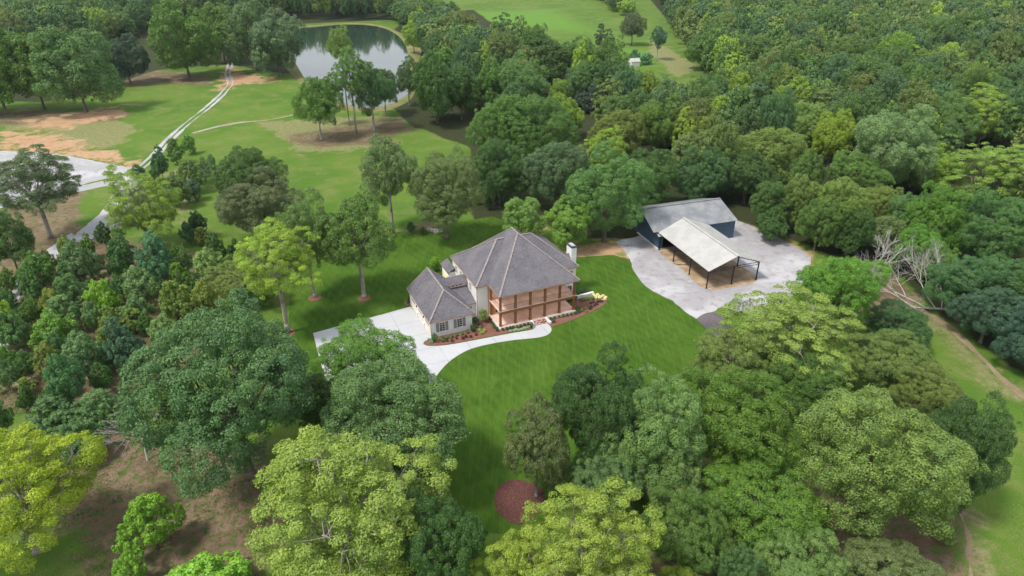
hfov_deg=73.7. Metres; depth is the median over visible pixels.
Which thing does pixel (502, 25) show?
tree
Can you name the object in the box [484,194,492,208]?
conifer
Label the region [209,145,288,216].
tree
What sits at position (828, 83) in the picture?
tree
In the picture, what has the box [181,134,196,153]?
young tree
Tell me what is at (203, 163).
young tree
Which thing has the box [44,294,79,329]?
young tree
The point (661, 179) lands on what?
tree
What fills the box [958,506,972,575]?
dirt path
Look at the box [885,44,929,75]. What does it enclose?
tree
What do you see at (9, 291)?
young tree
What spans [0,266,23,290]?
young tree
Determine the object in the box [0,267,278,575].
rough grass
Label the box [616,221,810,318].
gravel yard
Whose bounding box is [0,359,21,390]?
young tree
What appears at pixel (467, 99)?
tree
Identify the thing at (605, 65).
tree
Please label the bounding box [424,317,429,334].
garage door
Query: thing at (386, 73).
tree
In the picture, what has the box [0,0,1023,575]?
ground
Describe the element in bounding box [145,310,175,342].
young tree
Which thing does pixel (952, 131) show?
tree
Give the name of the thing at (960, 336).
dirt path
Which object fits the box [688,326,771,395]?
tree
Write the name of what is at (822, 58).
tree
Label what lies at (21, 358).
young tree
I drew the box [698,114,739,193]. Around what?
tree
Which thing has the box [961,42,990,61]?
tree
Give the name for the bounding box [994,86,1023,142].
tree
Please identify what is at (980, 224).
tree
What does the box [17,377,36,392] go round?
young tree
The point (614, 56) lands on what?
tree
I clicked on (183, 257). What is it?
young tree
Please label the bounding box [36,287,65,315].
young tree
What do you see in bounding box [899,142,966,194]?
tree
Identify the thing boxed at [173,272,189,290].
young tree
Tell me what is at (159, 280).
young tree
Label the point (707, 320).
asphalt drive
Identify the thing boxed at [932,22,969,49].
tree
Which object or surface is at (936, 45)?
tree
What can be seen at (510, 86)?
tree
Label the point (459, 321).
window
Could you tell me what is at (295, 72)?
pond bank
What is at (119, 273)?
young tree
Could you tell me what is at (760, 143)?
tree
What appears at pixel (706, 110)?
tree
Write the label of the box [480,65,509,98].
tree
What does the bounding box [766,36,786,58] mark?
tree
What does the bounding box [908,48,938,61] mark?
tree
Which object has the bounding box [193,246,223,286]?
young tree
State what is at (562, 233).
tree
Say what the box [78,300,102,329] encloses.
young tree
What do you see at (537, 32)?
tree
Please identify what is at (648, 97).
tree
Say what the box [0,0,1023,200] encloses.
distant woods
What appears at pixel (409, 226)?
shrub
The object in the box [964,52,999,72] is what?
tree
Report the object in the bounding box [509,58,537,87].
tree
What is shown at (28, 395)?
young tree
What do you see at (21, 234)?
tree
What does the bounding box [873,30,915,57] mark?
tree
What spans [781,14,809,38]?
tree
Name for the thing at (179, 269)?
young tree
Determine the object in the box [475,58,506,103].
tree
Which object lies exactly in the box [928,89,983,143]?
tree
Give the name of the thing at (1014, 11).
tree
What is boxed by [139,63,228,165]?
wheel track
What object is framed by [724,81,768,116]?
tree
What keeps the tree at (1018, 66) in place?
on the ground at (146, 112)
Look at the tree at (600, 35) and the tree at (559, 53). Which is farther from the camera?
the tree at (600, 35)
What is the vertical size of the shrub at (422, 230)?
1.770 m
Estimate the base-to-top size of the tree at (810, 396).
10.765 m
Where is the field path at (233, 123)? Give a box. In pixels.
[193,114,292,132]
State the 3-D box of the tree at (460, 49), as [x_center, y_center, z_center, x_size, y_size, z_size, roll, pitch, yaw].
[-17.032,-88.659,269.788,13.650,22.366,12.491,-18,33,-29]
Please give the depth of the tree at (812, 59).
242.91 m
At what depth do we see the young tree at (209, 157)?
188.29 m
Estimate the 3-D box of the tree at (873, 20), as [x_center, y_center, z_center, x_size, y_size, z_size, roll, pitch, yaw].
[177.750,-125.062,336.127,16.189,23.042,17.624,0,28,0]
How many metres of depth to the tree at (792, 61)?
238.63 m
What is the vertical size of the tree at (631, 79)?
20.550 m
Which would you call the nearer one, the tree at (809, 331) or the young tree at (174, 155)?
the tree at (809, 331)
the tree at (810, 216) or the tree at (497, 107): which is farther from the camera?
the tree at (497, 107)
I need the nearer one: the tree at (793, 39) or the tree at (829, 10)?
the tree at (793, 39)
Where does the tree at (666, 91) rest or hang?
on the ground at (146, 112)
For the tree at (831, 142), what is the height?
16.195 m
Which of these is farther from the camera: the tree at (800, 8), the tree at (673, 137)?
the tree at (800, 8)
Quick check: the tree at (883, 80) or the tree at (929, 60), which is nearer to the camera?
the tree at (883, 80)
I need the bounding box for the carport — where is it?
[658,217,762,288]
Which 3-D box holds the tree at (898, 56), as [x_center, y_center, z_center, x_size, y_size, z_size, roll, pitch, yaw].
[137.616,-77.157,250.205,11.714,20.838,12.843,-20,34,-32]
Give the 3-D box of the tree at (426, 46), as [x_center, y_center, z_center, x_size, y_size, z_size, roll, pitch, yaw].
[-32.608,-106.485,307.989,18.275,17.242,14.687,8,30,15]
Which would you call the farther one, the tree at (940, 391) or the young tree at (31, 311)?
the young tree at (31, 311)
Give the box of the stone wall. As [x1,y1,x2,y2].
[576,291,593,298]
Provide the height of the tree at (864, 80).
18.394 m
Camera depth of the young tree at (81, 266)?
124.03 m
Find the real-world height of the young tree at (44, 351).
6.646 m
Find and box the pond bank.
[279,23,420,112]
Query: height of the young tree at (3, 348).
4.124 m
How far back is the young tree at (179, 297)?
115.42 m
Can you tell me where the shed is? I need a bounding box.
[628,58,640,66]
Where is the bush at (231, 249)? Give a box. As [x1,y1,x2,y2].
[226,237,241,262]
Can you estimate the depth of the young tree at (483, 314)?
117.92 m
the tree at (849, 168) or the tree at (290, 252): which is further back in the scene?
the tree at (849, 168)
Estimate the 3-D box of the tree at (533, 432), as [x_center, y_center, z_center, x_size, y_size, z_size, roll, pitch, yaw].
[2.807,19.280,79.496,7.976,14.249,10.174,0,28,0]
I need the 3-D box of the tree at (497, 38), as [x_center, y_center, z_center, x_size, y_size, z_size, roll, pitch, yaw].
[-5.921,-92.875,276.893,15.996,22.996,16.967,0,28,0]
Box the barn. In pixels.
[632,198,737,248]
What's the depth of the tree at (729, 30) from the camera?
325.68 m
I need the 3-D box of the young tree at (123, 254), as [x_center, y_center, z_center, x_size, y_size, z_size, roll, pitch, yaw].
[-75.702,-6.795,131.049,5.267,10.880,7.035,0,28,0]
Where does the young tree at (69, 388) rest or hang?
on the ground at (146, 112)
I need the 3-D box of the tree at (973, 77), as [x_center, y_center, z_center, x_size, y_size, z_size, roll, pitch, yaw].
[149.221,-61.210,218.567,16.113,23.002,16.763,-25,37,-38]
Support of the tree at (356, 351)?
on the ground at (146, 112)
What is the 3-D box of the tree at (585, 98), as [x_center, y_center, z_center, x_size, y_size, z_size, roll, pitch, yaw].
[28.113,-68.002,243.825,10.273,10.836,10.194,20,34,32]
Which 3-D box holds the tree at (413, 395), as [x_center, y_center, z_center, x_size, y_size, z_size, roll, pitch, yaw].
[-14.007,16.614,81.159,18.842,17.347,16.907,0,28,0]
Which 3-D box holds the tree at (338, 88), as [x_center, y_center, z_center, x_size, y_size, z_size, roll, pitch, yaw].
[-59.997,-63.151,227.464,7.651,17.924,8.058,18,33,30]
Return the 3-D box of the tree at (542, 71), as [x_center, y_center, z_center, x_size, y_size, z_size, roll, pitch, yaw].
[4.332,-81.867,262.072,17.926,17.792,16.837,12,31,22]
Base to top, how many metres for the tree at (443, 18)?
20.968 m
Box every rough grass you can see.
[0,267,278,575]
[929,312,1023,574]
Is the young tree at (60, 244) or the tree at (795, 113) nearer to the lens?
the young tree at (60, 244)
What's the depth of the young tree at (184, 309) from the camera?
115.52 m
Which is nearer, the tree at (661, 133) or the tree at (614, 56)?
the tree at (661, 133)
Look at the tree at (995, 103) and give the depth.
197.49 m
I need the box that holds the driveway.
[313,307,551,408]
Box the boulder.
[432,228,443,233]
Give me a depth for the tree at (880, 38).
290.29 m
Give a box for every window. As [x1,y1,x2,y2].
[439,322,445,331]
[457,318,462,327]
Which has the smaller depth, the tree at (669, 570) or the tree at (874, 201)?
the tree at (669, 570)
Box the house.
[407,227,579,337]
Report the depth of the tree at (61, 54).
236.04 m
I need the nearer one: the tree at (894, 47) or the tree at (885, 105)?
the tree at (885, 105)
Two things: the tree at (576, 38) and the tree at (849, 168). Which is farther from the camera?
the tree at (576, 38)
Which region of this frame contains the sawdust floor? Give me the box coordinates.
[660,246,757,289]
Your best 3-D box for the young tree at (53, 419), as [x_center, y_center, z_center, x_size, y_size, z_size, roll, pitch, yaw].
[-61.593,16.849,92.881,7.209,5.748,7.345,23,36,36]
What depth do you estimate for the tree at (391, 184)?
142.66 m
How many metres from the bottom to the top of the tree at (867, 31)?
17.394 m
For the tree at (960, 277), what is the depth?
113.70 m
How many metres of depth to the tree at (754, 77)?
223.13 m
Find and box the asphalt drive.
[697,312,743,368]
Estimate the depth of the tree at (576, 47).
276.39 m
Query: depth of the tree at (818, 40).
273.93 m
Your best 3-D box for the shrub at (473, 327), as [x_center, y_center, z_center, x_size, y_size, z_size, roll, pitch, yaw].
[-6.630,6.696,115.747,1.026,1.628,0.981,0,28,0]
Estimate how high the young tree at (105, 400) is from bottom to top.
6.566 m
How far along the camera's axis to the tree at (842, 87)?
226.51 m
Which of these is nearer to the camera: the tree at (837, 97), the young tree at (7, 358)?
the young tree at (7, 358)
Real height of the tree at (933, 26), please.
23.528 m
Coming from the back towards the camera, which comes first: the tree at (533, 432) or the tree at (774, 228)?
the tree at (774, 228)
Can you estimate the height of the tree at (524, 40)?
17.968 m
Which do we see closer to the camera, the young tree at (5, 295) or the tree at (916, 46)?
the young tree at (5, 295)
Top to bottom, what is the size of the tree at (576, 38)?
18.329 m
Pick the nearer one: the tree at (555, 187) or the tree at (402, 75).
the tree at (555, 187)
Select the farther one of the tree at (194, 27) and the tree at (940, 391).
the tree at (194, 27)
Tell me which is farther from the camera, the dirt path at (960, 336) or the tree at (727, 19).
the tree at (727, 19)
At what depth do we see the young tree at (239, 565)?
68.58 m
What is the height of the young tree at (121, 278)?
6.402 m
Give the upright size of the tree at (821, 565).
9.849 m
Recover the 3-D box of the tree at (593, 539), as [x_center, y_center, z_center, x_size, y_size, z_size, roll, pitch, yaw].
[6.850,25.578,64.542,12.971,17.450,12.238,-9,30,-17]
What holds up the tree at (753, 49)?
on the ground at (146, 112)
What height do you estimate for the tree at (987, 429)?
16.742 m
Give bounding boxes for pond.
[290,24,409,106]
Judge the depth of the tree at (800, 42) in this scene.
252.82 m
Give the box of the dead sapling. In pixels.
[95,410,166,460]
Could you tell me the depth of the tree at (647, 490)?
75.37 m
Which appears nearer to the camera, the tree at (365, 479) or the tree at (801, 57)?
the tree at (365, 479)
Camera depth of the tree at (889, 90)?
208.67 m
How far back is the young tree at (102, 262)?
136.70 m
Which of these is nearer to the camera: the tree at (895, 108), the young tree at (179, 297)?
the young tree at (179, 297)
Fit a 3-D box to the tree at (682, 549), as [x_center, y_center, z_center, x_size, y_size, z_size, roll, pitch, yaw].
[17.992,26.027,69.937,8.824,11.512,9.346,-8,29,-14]
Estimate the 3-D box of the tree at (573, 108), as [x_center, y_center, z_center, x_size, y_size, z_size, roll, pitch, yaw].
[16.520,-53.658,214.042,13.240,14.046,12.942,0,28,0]
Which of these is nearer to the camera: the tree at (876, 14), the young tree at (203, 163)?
the young tree at (203, 163)
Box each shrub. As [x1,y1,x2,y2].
[405,222,415,231]
[419,226,426,234]
[429,256,440,270]
[432,333,437,341]
[470,323,475,330]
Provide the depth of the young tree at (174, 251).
135.23 m
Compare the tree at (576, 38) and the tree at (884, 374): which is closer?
the tree at (884, 374)
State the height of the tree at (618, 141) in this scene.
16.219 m
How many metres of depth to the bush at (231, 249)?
138.37 m
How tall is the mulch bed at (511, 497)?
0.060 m
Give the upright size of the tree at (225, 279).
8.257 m
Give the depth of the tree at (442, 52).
286.30 m
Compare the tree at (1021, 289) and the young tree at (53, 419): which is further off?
the tree at (1021, 289)
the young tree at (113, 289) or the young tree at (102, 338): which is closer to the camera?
the young tree at (102, 338)
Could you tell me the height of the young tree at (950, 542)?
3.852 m
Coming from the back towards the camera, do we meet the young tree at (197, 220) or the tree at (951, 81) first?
the tree at (951, 81)
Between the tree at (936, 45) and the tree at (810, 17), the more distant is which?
the tree at (810, 17)
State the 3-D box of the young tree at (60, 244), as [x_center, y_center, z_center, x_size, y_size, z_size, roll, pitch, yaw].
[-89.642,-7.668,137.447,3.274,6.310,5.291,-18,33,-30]
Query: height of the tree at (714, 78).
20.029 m
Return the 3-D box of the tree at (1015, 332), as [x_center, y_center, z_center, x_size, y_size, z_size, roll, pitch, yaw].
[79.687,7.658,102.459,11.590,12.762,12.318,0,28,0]
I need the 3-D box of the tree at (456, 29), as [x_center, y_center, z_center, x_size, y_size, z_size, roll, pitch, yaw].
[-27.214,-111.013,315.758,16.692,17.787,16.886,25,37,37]
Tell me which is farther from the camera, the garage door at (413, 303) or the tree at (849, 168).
the tree at (849, 168)
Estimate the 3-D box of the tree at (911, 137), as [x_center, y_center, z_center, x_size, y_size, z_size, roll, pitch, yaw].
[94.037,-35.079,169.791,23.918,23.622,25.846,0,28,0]
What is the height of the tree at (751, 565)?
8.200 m
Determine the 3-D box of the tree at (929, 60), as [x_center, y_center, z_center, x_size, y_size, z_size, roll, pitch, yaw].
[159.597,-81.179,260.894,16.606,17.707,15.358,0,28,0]
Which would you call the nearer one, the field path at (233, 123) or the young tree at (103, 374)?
the young tree at (103, 374)
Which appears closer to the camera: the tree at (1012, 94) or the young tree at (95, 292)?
the young tree at (95, 292)
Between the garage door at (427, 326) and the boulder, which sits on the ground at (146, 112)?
the boulder
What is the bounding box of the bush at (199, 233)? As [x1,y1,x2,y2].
[193,227,207,245]
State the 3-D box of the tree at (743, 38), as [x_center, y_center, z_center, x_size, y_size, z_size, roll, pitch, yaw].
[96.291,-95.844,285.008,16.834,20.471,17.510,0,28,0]
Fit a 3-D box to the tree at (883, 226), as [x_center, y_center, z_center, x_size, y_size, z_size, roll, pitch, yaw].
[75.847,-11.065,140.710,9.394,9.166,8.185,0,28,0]
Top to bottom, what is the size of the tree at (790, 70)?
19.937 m
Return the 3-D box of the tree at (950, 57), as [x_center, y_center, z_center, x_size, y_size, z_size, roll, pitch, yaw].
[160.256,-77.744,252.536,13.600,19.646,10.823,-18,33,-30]
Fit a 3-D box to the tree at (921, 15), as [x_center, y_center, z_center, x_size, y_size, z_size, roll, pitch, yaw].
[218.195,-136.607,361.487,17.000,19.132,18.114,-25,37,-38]
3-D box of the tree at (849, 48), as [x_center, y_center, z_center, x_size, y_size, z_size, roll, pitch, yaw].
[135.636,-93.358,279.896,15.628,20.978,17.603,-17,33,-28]
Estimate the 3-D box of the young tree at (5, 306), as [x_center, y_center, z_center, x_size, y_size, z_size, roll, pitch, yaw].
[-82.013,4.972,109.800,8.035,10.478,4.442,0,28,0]
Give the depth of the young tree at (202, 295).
117.61 m
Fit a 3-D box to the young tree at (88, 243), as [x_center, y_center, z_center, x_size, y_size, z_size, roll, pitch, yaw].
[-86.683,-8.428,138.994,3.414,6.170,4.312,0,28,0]
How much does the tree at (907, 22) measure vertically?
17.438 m
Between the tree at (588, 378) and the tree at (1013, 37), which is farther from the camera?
the tree at (1013, 37)
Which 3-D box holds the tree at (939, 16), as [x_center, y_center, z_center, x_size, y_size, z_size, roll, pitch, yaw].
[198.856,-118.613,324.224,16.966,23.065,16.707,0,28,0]
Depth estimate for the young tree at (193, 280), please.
124.56 m
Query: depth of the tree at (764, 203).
149.41 m
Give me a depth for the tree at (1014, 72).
217.25 m
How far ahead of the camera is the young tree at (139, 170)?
180.01 m
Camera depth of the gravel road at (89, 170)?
185.77 m
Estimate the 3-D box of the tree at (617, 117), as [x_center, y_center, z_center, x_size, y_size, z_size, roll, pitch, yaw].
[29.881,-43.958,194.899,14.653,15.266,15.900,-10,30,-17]
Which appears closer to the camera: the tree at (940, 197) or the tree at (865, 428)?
the tree at (865, 428)
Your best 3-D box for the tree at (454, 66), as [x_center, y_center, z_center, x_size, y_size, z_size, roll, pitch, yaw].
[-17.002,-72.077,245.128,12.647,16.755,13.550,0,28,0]
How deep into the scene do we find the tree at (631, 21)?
368.71 m
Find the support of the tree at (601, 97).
on the ground at (146, 112)
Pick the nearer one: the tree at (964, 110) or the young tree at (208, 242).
the young tree at (208, 242)
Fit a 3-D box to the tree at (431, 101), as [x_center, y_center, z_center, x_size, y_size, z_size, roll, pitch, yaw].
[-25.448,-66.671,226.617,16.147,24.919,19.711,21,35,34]
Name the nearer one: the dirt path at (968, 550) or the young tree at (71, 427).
the dirt path at (968, 550)
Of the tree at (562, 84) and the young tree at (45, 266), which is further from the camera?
the tree at (562, 84)
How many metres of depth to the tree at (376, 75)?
216.96 m
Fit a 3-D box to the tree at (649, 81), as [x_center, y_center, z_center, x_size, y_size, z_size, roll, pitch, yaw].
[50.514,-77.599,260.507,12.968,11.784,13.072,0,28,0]
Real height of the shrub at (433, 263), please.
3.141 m
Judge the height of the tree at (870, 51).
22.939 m
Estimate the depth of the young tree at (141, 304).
114.79 m
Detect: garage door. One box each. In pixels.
[411,297,415,312]
[418,308,422,323]
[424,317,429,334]
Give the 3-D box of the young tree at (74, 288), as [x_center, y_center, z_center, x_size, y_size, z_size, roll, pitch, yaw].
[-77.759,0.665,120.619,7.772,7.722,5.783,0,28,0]
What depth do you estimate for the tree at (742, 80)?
220.13 m
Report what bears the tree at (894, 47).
on the ground at (146, 112)
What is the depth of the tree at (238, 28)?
300.91 m
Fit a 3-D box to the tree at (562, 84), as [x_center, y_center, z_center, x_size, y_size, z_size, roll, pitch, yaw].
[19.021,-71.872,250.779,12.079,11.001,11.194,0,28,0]
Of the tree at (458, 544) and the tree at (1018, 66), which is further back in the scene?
the tree at (1018, 66)
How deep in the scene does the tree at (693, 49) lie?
308.65 m
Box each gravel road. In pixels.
[0,151,143,241]
[0,233,75,352]
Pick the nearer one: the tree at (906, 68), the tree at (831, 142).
the tree at (831, 142)
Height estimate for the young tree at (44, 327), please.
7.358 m
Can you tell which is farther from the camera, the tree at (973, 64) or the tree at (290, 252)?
the tree at (973, 64)
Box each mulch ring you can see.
[308,295,321,301]
[357,295,370,301]
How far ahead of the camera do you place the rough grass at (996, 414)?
101.40 m
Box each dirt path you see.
[1,375,118,405]
[911,305,1023,400]
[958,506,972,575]
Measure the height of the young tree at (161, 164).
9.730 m
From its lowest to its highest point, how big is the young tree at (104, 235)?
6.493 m
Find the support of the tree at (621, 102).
on the ground at (146, 112)
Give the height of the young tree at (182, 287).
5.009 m
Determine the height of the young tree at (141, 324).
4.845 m
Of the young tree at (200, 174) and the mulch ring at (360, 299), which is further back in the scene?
the young tree at (200, 174)
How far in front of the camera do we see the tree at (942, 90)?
208.31 m
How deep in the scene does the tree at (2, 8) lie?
353.18 m
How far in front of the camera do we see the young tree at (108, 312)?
113.56 m
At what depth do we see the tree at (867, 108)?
189.03 m
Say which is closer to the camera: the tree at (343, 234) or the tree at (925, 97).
the tree at (343, 234)
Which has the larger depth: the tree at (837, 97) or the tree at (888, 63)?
the tree at (888, 63)
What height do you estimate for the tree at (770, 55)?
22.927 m
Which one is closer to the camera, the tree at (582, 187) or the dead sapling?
the dead sapling
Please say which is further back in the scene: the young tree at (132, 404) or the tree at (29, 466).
the young tree at (132, 404)
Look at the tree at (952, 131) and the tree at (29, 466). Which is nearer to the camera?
the tree at (29, 466)
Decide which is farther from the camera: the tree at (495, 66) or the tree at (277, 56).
the tree at (277, 56)
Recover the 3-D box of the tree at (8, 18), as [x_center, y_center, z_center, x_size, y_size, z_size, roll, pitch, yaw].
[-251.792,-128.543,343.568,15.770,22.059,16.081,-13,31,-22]
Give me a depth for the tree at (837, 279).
107.04 m
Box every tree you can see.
[0,6,14,27]
[0,9,28,34]
[0,28,33,112]
[0,33,64,109]
[0,143,81,238]
[0,211,35,268]
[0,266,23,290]
[0,289,19,314]
[0,300,31,344]
[0,309,36,348]
[0,345,16,357]
[0,350,19,372]
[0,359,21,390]
[0,400,14,434]
[0,420,108,573]
[1,287,20,304]
[12,250,63,287]
[12,349,36,380]
[15,382,36,409]
[17,299,42,327]
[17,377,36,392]
[19,262,42,302]
[25,394,93,434]
[26,24,127,111]
[26,296,39,311]
[27,309,78,350]
[30,340,60,380]
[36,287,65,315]
[36,353,87,409]
[39,249,57,265]
[43,330,68,357]
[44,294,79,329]
[47,418,111,464]
[52,272,89,311]
[55,237,100,297]
[56,235,73,253]
[61,330,111,380]
[74,388,132,430]
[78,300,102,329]
[79,232,96,255]
[81,277,122,316]
[87,362,112,391]
[91,261,101,278]
[92,221,117,246]
[93,256,104,267]
[94,342,117,367]
[95,32,150,83]
[95,326,110,349]
[97,304,125,327]
[101,316,150,368]
[102,163,181,245]
[104,225,134,277]
[104,284,117,306]
[109,272,122,294]
[111,491,189,556]
[111,548,147,575]
[114,285,316,500]
[115,263,130,281]
[115,291,156,322]
[118,269,147,295]
[118,307,145,333]
[119,392,139,413]
[121,265,160,303]
[130,164,145,177]
[133,230,173,279]
[135,313,152,334]
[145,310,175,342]
[146,0,222,77]
[148,276,164,292]
[149,144,168,179]
[156,280,188,322]
[159,171,192,207]
[165,549,251,575]
[166,138,184,162]
[168,242,179,268]
[168,262,190,281]
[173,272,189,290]
[174,244,192,270]
[176,159,206,184]
[176,284,191,302]
[177,221,194,244]
[179,302,199,324]
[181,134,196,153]
[185,178,200,201]
[187,271,201,293]
[188,210,207,235]
[190,278,218,318]
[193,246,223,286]
[195,156,211,182]
[198,1,245,62]
[202,257,276,304]
[204,232,226,257]
[207,153,215,170]
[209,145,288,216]
[213,164,305,243]
[221,0,277,70]
[233,216,322,332]
[244,424,457,575]
[247,6,306,75]
[274,187,335,297]
[290,372,357,434]
[291,76,345,139]
[309,313,429,406]
[311,190,397,298]
[315,349,471,498]
[320,71,343,125]
[326,24,353,125]
[329,45,369,133]
[347,60,395,131]
[357,133,417,228]
[372,68,401,114]
[392,482,487,575]
[396,55,420,105]
[401,20,423,52]
[406,144,482,239]
[410,46,465,123]
[418,32,455,55]
[419,46,456,71]
[429,34,459,54]
[438,11,461,28]
[440,26,467,42]
[444,64,479,119]
[450,10,479,25]
[450,32,482,67]
[450,61,481,110]
[463,49,494,98]
[464,94,543,158]
[465,23,486,37]
[466,135,531,204]
[466,527,558,575]
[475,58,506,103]
[478,309,488,321]
[479,28,515,64]
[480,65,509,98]
[487,29,520,50]
[492,12,514,32]
[492,80,539,160]
[498,59,550,99]
[502,196,545,233]
[502,391,570,497]
[503,93,579,174]
[504,49,549,85]
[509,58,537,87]
[513,476,666,575]
[514,140,594,211]
[518,37,545,56]
[521,22,550,61]
[527,37,577,82]
[540,194,592,249]
[547,78,578,103]
[550,340,654,465]
[551,92,584,129]
[558,136,655,241]
[563,36,591,56]
[563,445,651,516]
[564,58,604,96]
[567,37,599,65]
[570,35,596,77]
[574,83,604,112]
[579,125,628,186]
[586,109,647,157]
[587,34,630,86]
[589,58,620,99]
[590,75,624,124]
[594,23,612,46]
[598,364,707,504]
[600,87,647,133]
[609,62,643,109]
[614,427,706,507]
[619,11,647,45]
[619,147,678,205]
[634,68,659,99]
[635,94,661,129]
[637,93,686,153]
[638,486,739,574]
[647,74,694,148]
[649,25,666,59]
[656,564,703,575]
[661,83,692,101]
[668,130,726,182]
[669,106,712,146]
[669,364,818,477]
[670,146,730,199]
[672,95,715,141]
[683,74,718,105]
[684,28,717,69]
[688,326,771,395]
[695,81,724,97]
[696,67,727,90]
[696,453,834,558]
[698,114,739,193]
[708,78,728,97]
[709,95,742,124]
[711,10,739,31]
[711,84,764,140]
[716,542,770,575]
[719,280,865,388]
[721,150,781,203]
[722,26,739,34]
[723,61,771,102]
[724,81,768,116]
[727,102,763,150]
[728,71,753,103]
[730,126,810,186]
[732,34,757,59]
[740,34,772,64]
[748,12,768,37]
[748,180,799,226]
[752,519,856,575]
[753,89,778,108]
[755,32,774,52]
[756,40,800,69]
[757,208,789,240]
[757,352,849,418]
[759,86,793,142]
[760,62,801,94]
[762,90,798,157]
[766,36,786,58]
[766,46,806,77]
[769,62,800,93]
[774,74,820,123]
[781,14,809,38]
[783,173,827,231]
[784,49,809,60]
[787,148,825,185]
[789,10,819,25]
[789,100,833,146]
[790,5,815,17]
[790,36,807,51]
[792,197,852,250]
[792,255,892,330]
[793,383,989,538]
[795,38,828,65]
[796,76,829,126]
[801,32,826,53]
[803,28,825,49]
[804,44,832,67]
[804,56,823,79]
[804,78,845,91]
[804,87,842,114]
[811,53,828,69]
[811,108,855,166]
[812,4,842,25]
[813,78,840,102]
[813,175,869,246]
[820,51,853,88]
[823,86,884,154]
[824,149,899,196]
[825,42,833,53]
[825,99,857,143]
[826,34,866,58]
[828,88,865,116]
[833,204,877,254]
[834,328,948,397]
[835,534,952,575]
[836,56,882,94]
[839,55,898,101]
[843,24,877,36]
[846,73,876,99]
[847,103,939,183]
[848,102,892,145]
[851,26,882,43]
[851,35,892,63]
[854,40,871,53]
[854,234,947,309]
[858,215,906,255]
[858,297,933,348]
[859,66,909,107]
[859,185,903,217]
[860,10,889,31]
[861,10,890,22]
[866,36,888,48]
[866,57,894,71]
[869,74,900,103]
[870,230,911,279]
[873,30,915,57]
[880,49,907,66]
[883,42,908,60]
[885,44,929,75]
[885,105,908,144]
[886,100,901,107]
[886,361,970,428]
[887,29,914,40]
[887,192,937,237]
[889,223,949,271]
[890,78,940,125]
[895,19,913,30]
[895,24,932,56]
[898,61,929,88]
[898,180,971,253]
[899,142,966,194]
[900,113,960,157]
[903,64,935,93]
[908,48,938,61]
[909,44,920,58]
[912,83,955,124]
[912,244,960,278]
[913,16,949,42]
[917,51,946,76]
[917,390,1022,517]
[919,10,929,18]
[919,12,951,27]
[920,254,1023,320]
[922,43,944,55]
[926,119,965,169]
[926,515,958,545]
[927,42,969,60]
[928,50,960,81]
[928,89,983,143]
[929,67,961,87]
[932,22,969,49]
[938,77,964,89]
[938,142,1023,206]
[940,46,971,79]
[943,183,1023,262]
[944,286,1023,345]
[947,82,1023,151]
[949,8,985,31]
[949,27,978,43]
[953,61,1006,99]
[959,39,984,61]
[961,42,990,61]
[961,60,1004,90]
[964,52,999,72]
[974,88,1020,145]
[981,77,1023,112]
[981,257,1023,317]
[986,28,1023,61]
[987,296,1023,363]
[993,63,1023,94]
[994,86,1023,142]
[1006,15,1023,32]
[1006,62,1023,79]
[1008,9,1023,24]
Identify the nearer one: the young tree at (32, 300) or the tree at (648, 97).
the young tree at (32, 300)
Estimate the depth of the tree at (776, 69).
229.30 m
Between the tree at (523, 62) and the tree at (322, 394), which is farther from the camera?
the tree at (523, 62)
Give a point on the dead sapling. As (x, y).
(146, 453)
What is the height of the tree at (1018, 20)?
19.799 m
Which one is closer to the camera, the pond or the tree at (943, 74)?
the tree at (943, 74)
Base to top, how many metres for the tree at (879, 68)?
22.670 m
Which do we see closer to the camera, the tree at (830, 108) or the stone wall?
the stone wall
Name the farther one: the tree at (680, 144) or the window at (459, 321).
the tree at (680, 144)
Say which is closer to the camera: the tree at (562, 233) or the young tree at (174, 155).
the tree at (562, 233)
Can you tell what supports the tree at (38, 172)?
on the ground at (146, 112)
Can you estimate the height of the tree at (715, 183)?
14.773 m
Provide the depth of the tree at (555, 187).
155.63 m
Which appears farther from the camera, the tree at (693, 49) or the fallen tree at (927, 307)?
the tree at (693, 49)
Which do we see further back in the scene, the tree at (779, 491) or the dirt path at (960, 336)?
the dirt path at (960, 336)
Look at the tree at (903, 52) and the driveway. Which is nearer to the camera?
the driveway
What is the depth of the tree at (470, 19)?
353.01 m
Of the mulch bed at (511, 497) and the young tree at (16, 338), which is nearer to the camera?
the mulch bed at (511, 497)
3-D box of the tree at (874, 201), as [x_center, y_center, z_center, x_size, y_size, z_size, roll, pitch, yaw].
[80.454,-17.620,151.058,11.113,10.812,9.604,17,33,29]
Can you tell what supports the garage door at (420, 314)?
in the house
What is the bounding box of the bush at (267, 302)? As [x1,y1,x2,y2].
[258,289,274,305]
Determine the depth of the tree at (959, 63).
238.47 m
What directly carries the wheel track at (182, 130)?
on the ground at (146, 112)
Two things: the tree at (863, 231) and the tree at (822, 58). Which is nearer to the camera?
the tree at (863, 231)
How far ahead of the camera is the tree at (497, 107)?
181.39 m
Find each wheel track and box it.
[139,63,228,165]
[143,63,232,167]
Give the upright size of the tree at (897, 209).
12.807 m
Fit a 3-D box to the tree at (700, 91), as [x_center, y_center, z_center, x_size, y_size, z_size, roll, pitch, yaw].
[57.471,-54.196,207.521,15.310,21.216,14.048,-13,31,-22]
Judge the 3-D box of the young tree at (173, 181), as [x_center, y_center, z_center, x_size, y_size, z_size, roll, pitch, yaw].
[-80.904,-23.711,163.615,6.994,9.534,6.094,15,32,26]
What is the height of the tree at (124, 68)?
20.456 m
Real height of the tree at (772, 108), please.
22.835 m
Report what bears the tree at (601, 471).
on the ground at (146, 112)
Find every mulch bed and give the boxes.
[424,317,531,344]
[494,479,544,524]
[547,294,607,326]
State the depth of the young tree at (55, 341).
105.41 m
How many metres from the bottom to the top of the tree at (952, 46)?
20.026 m

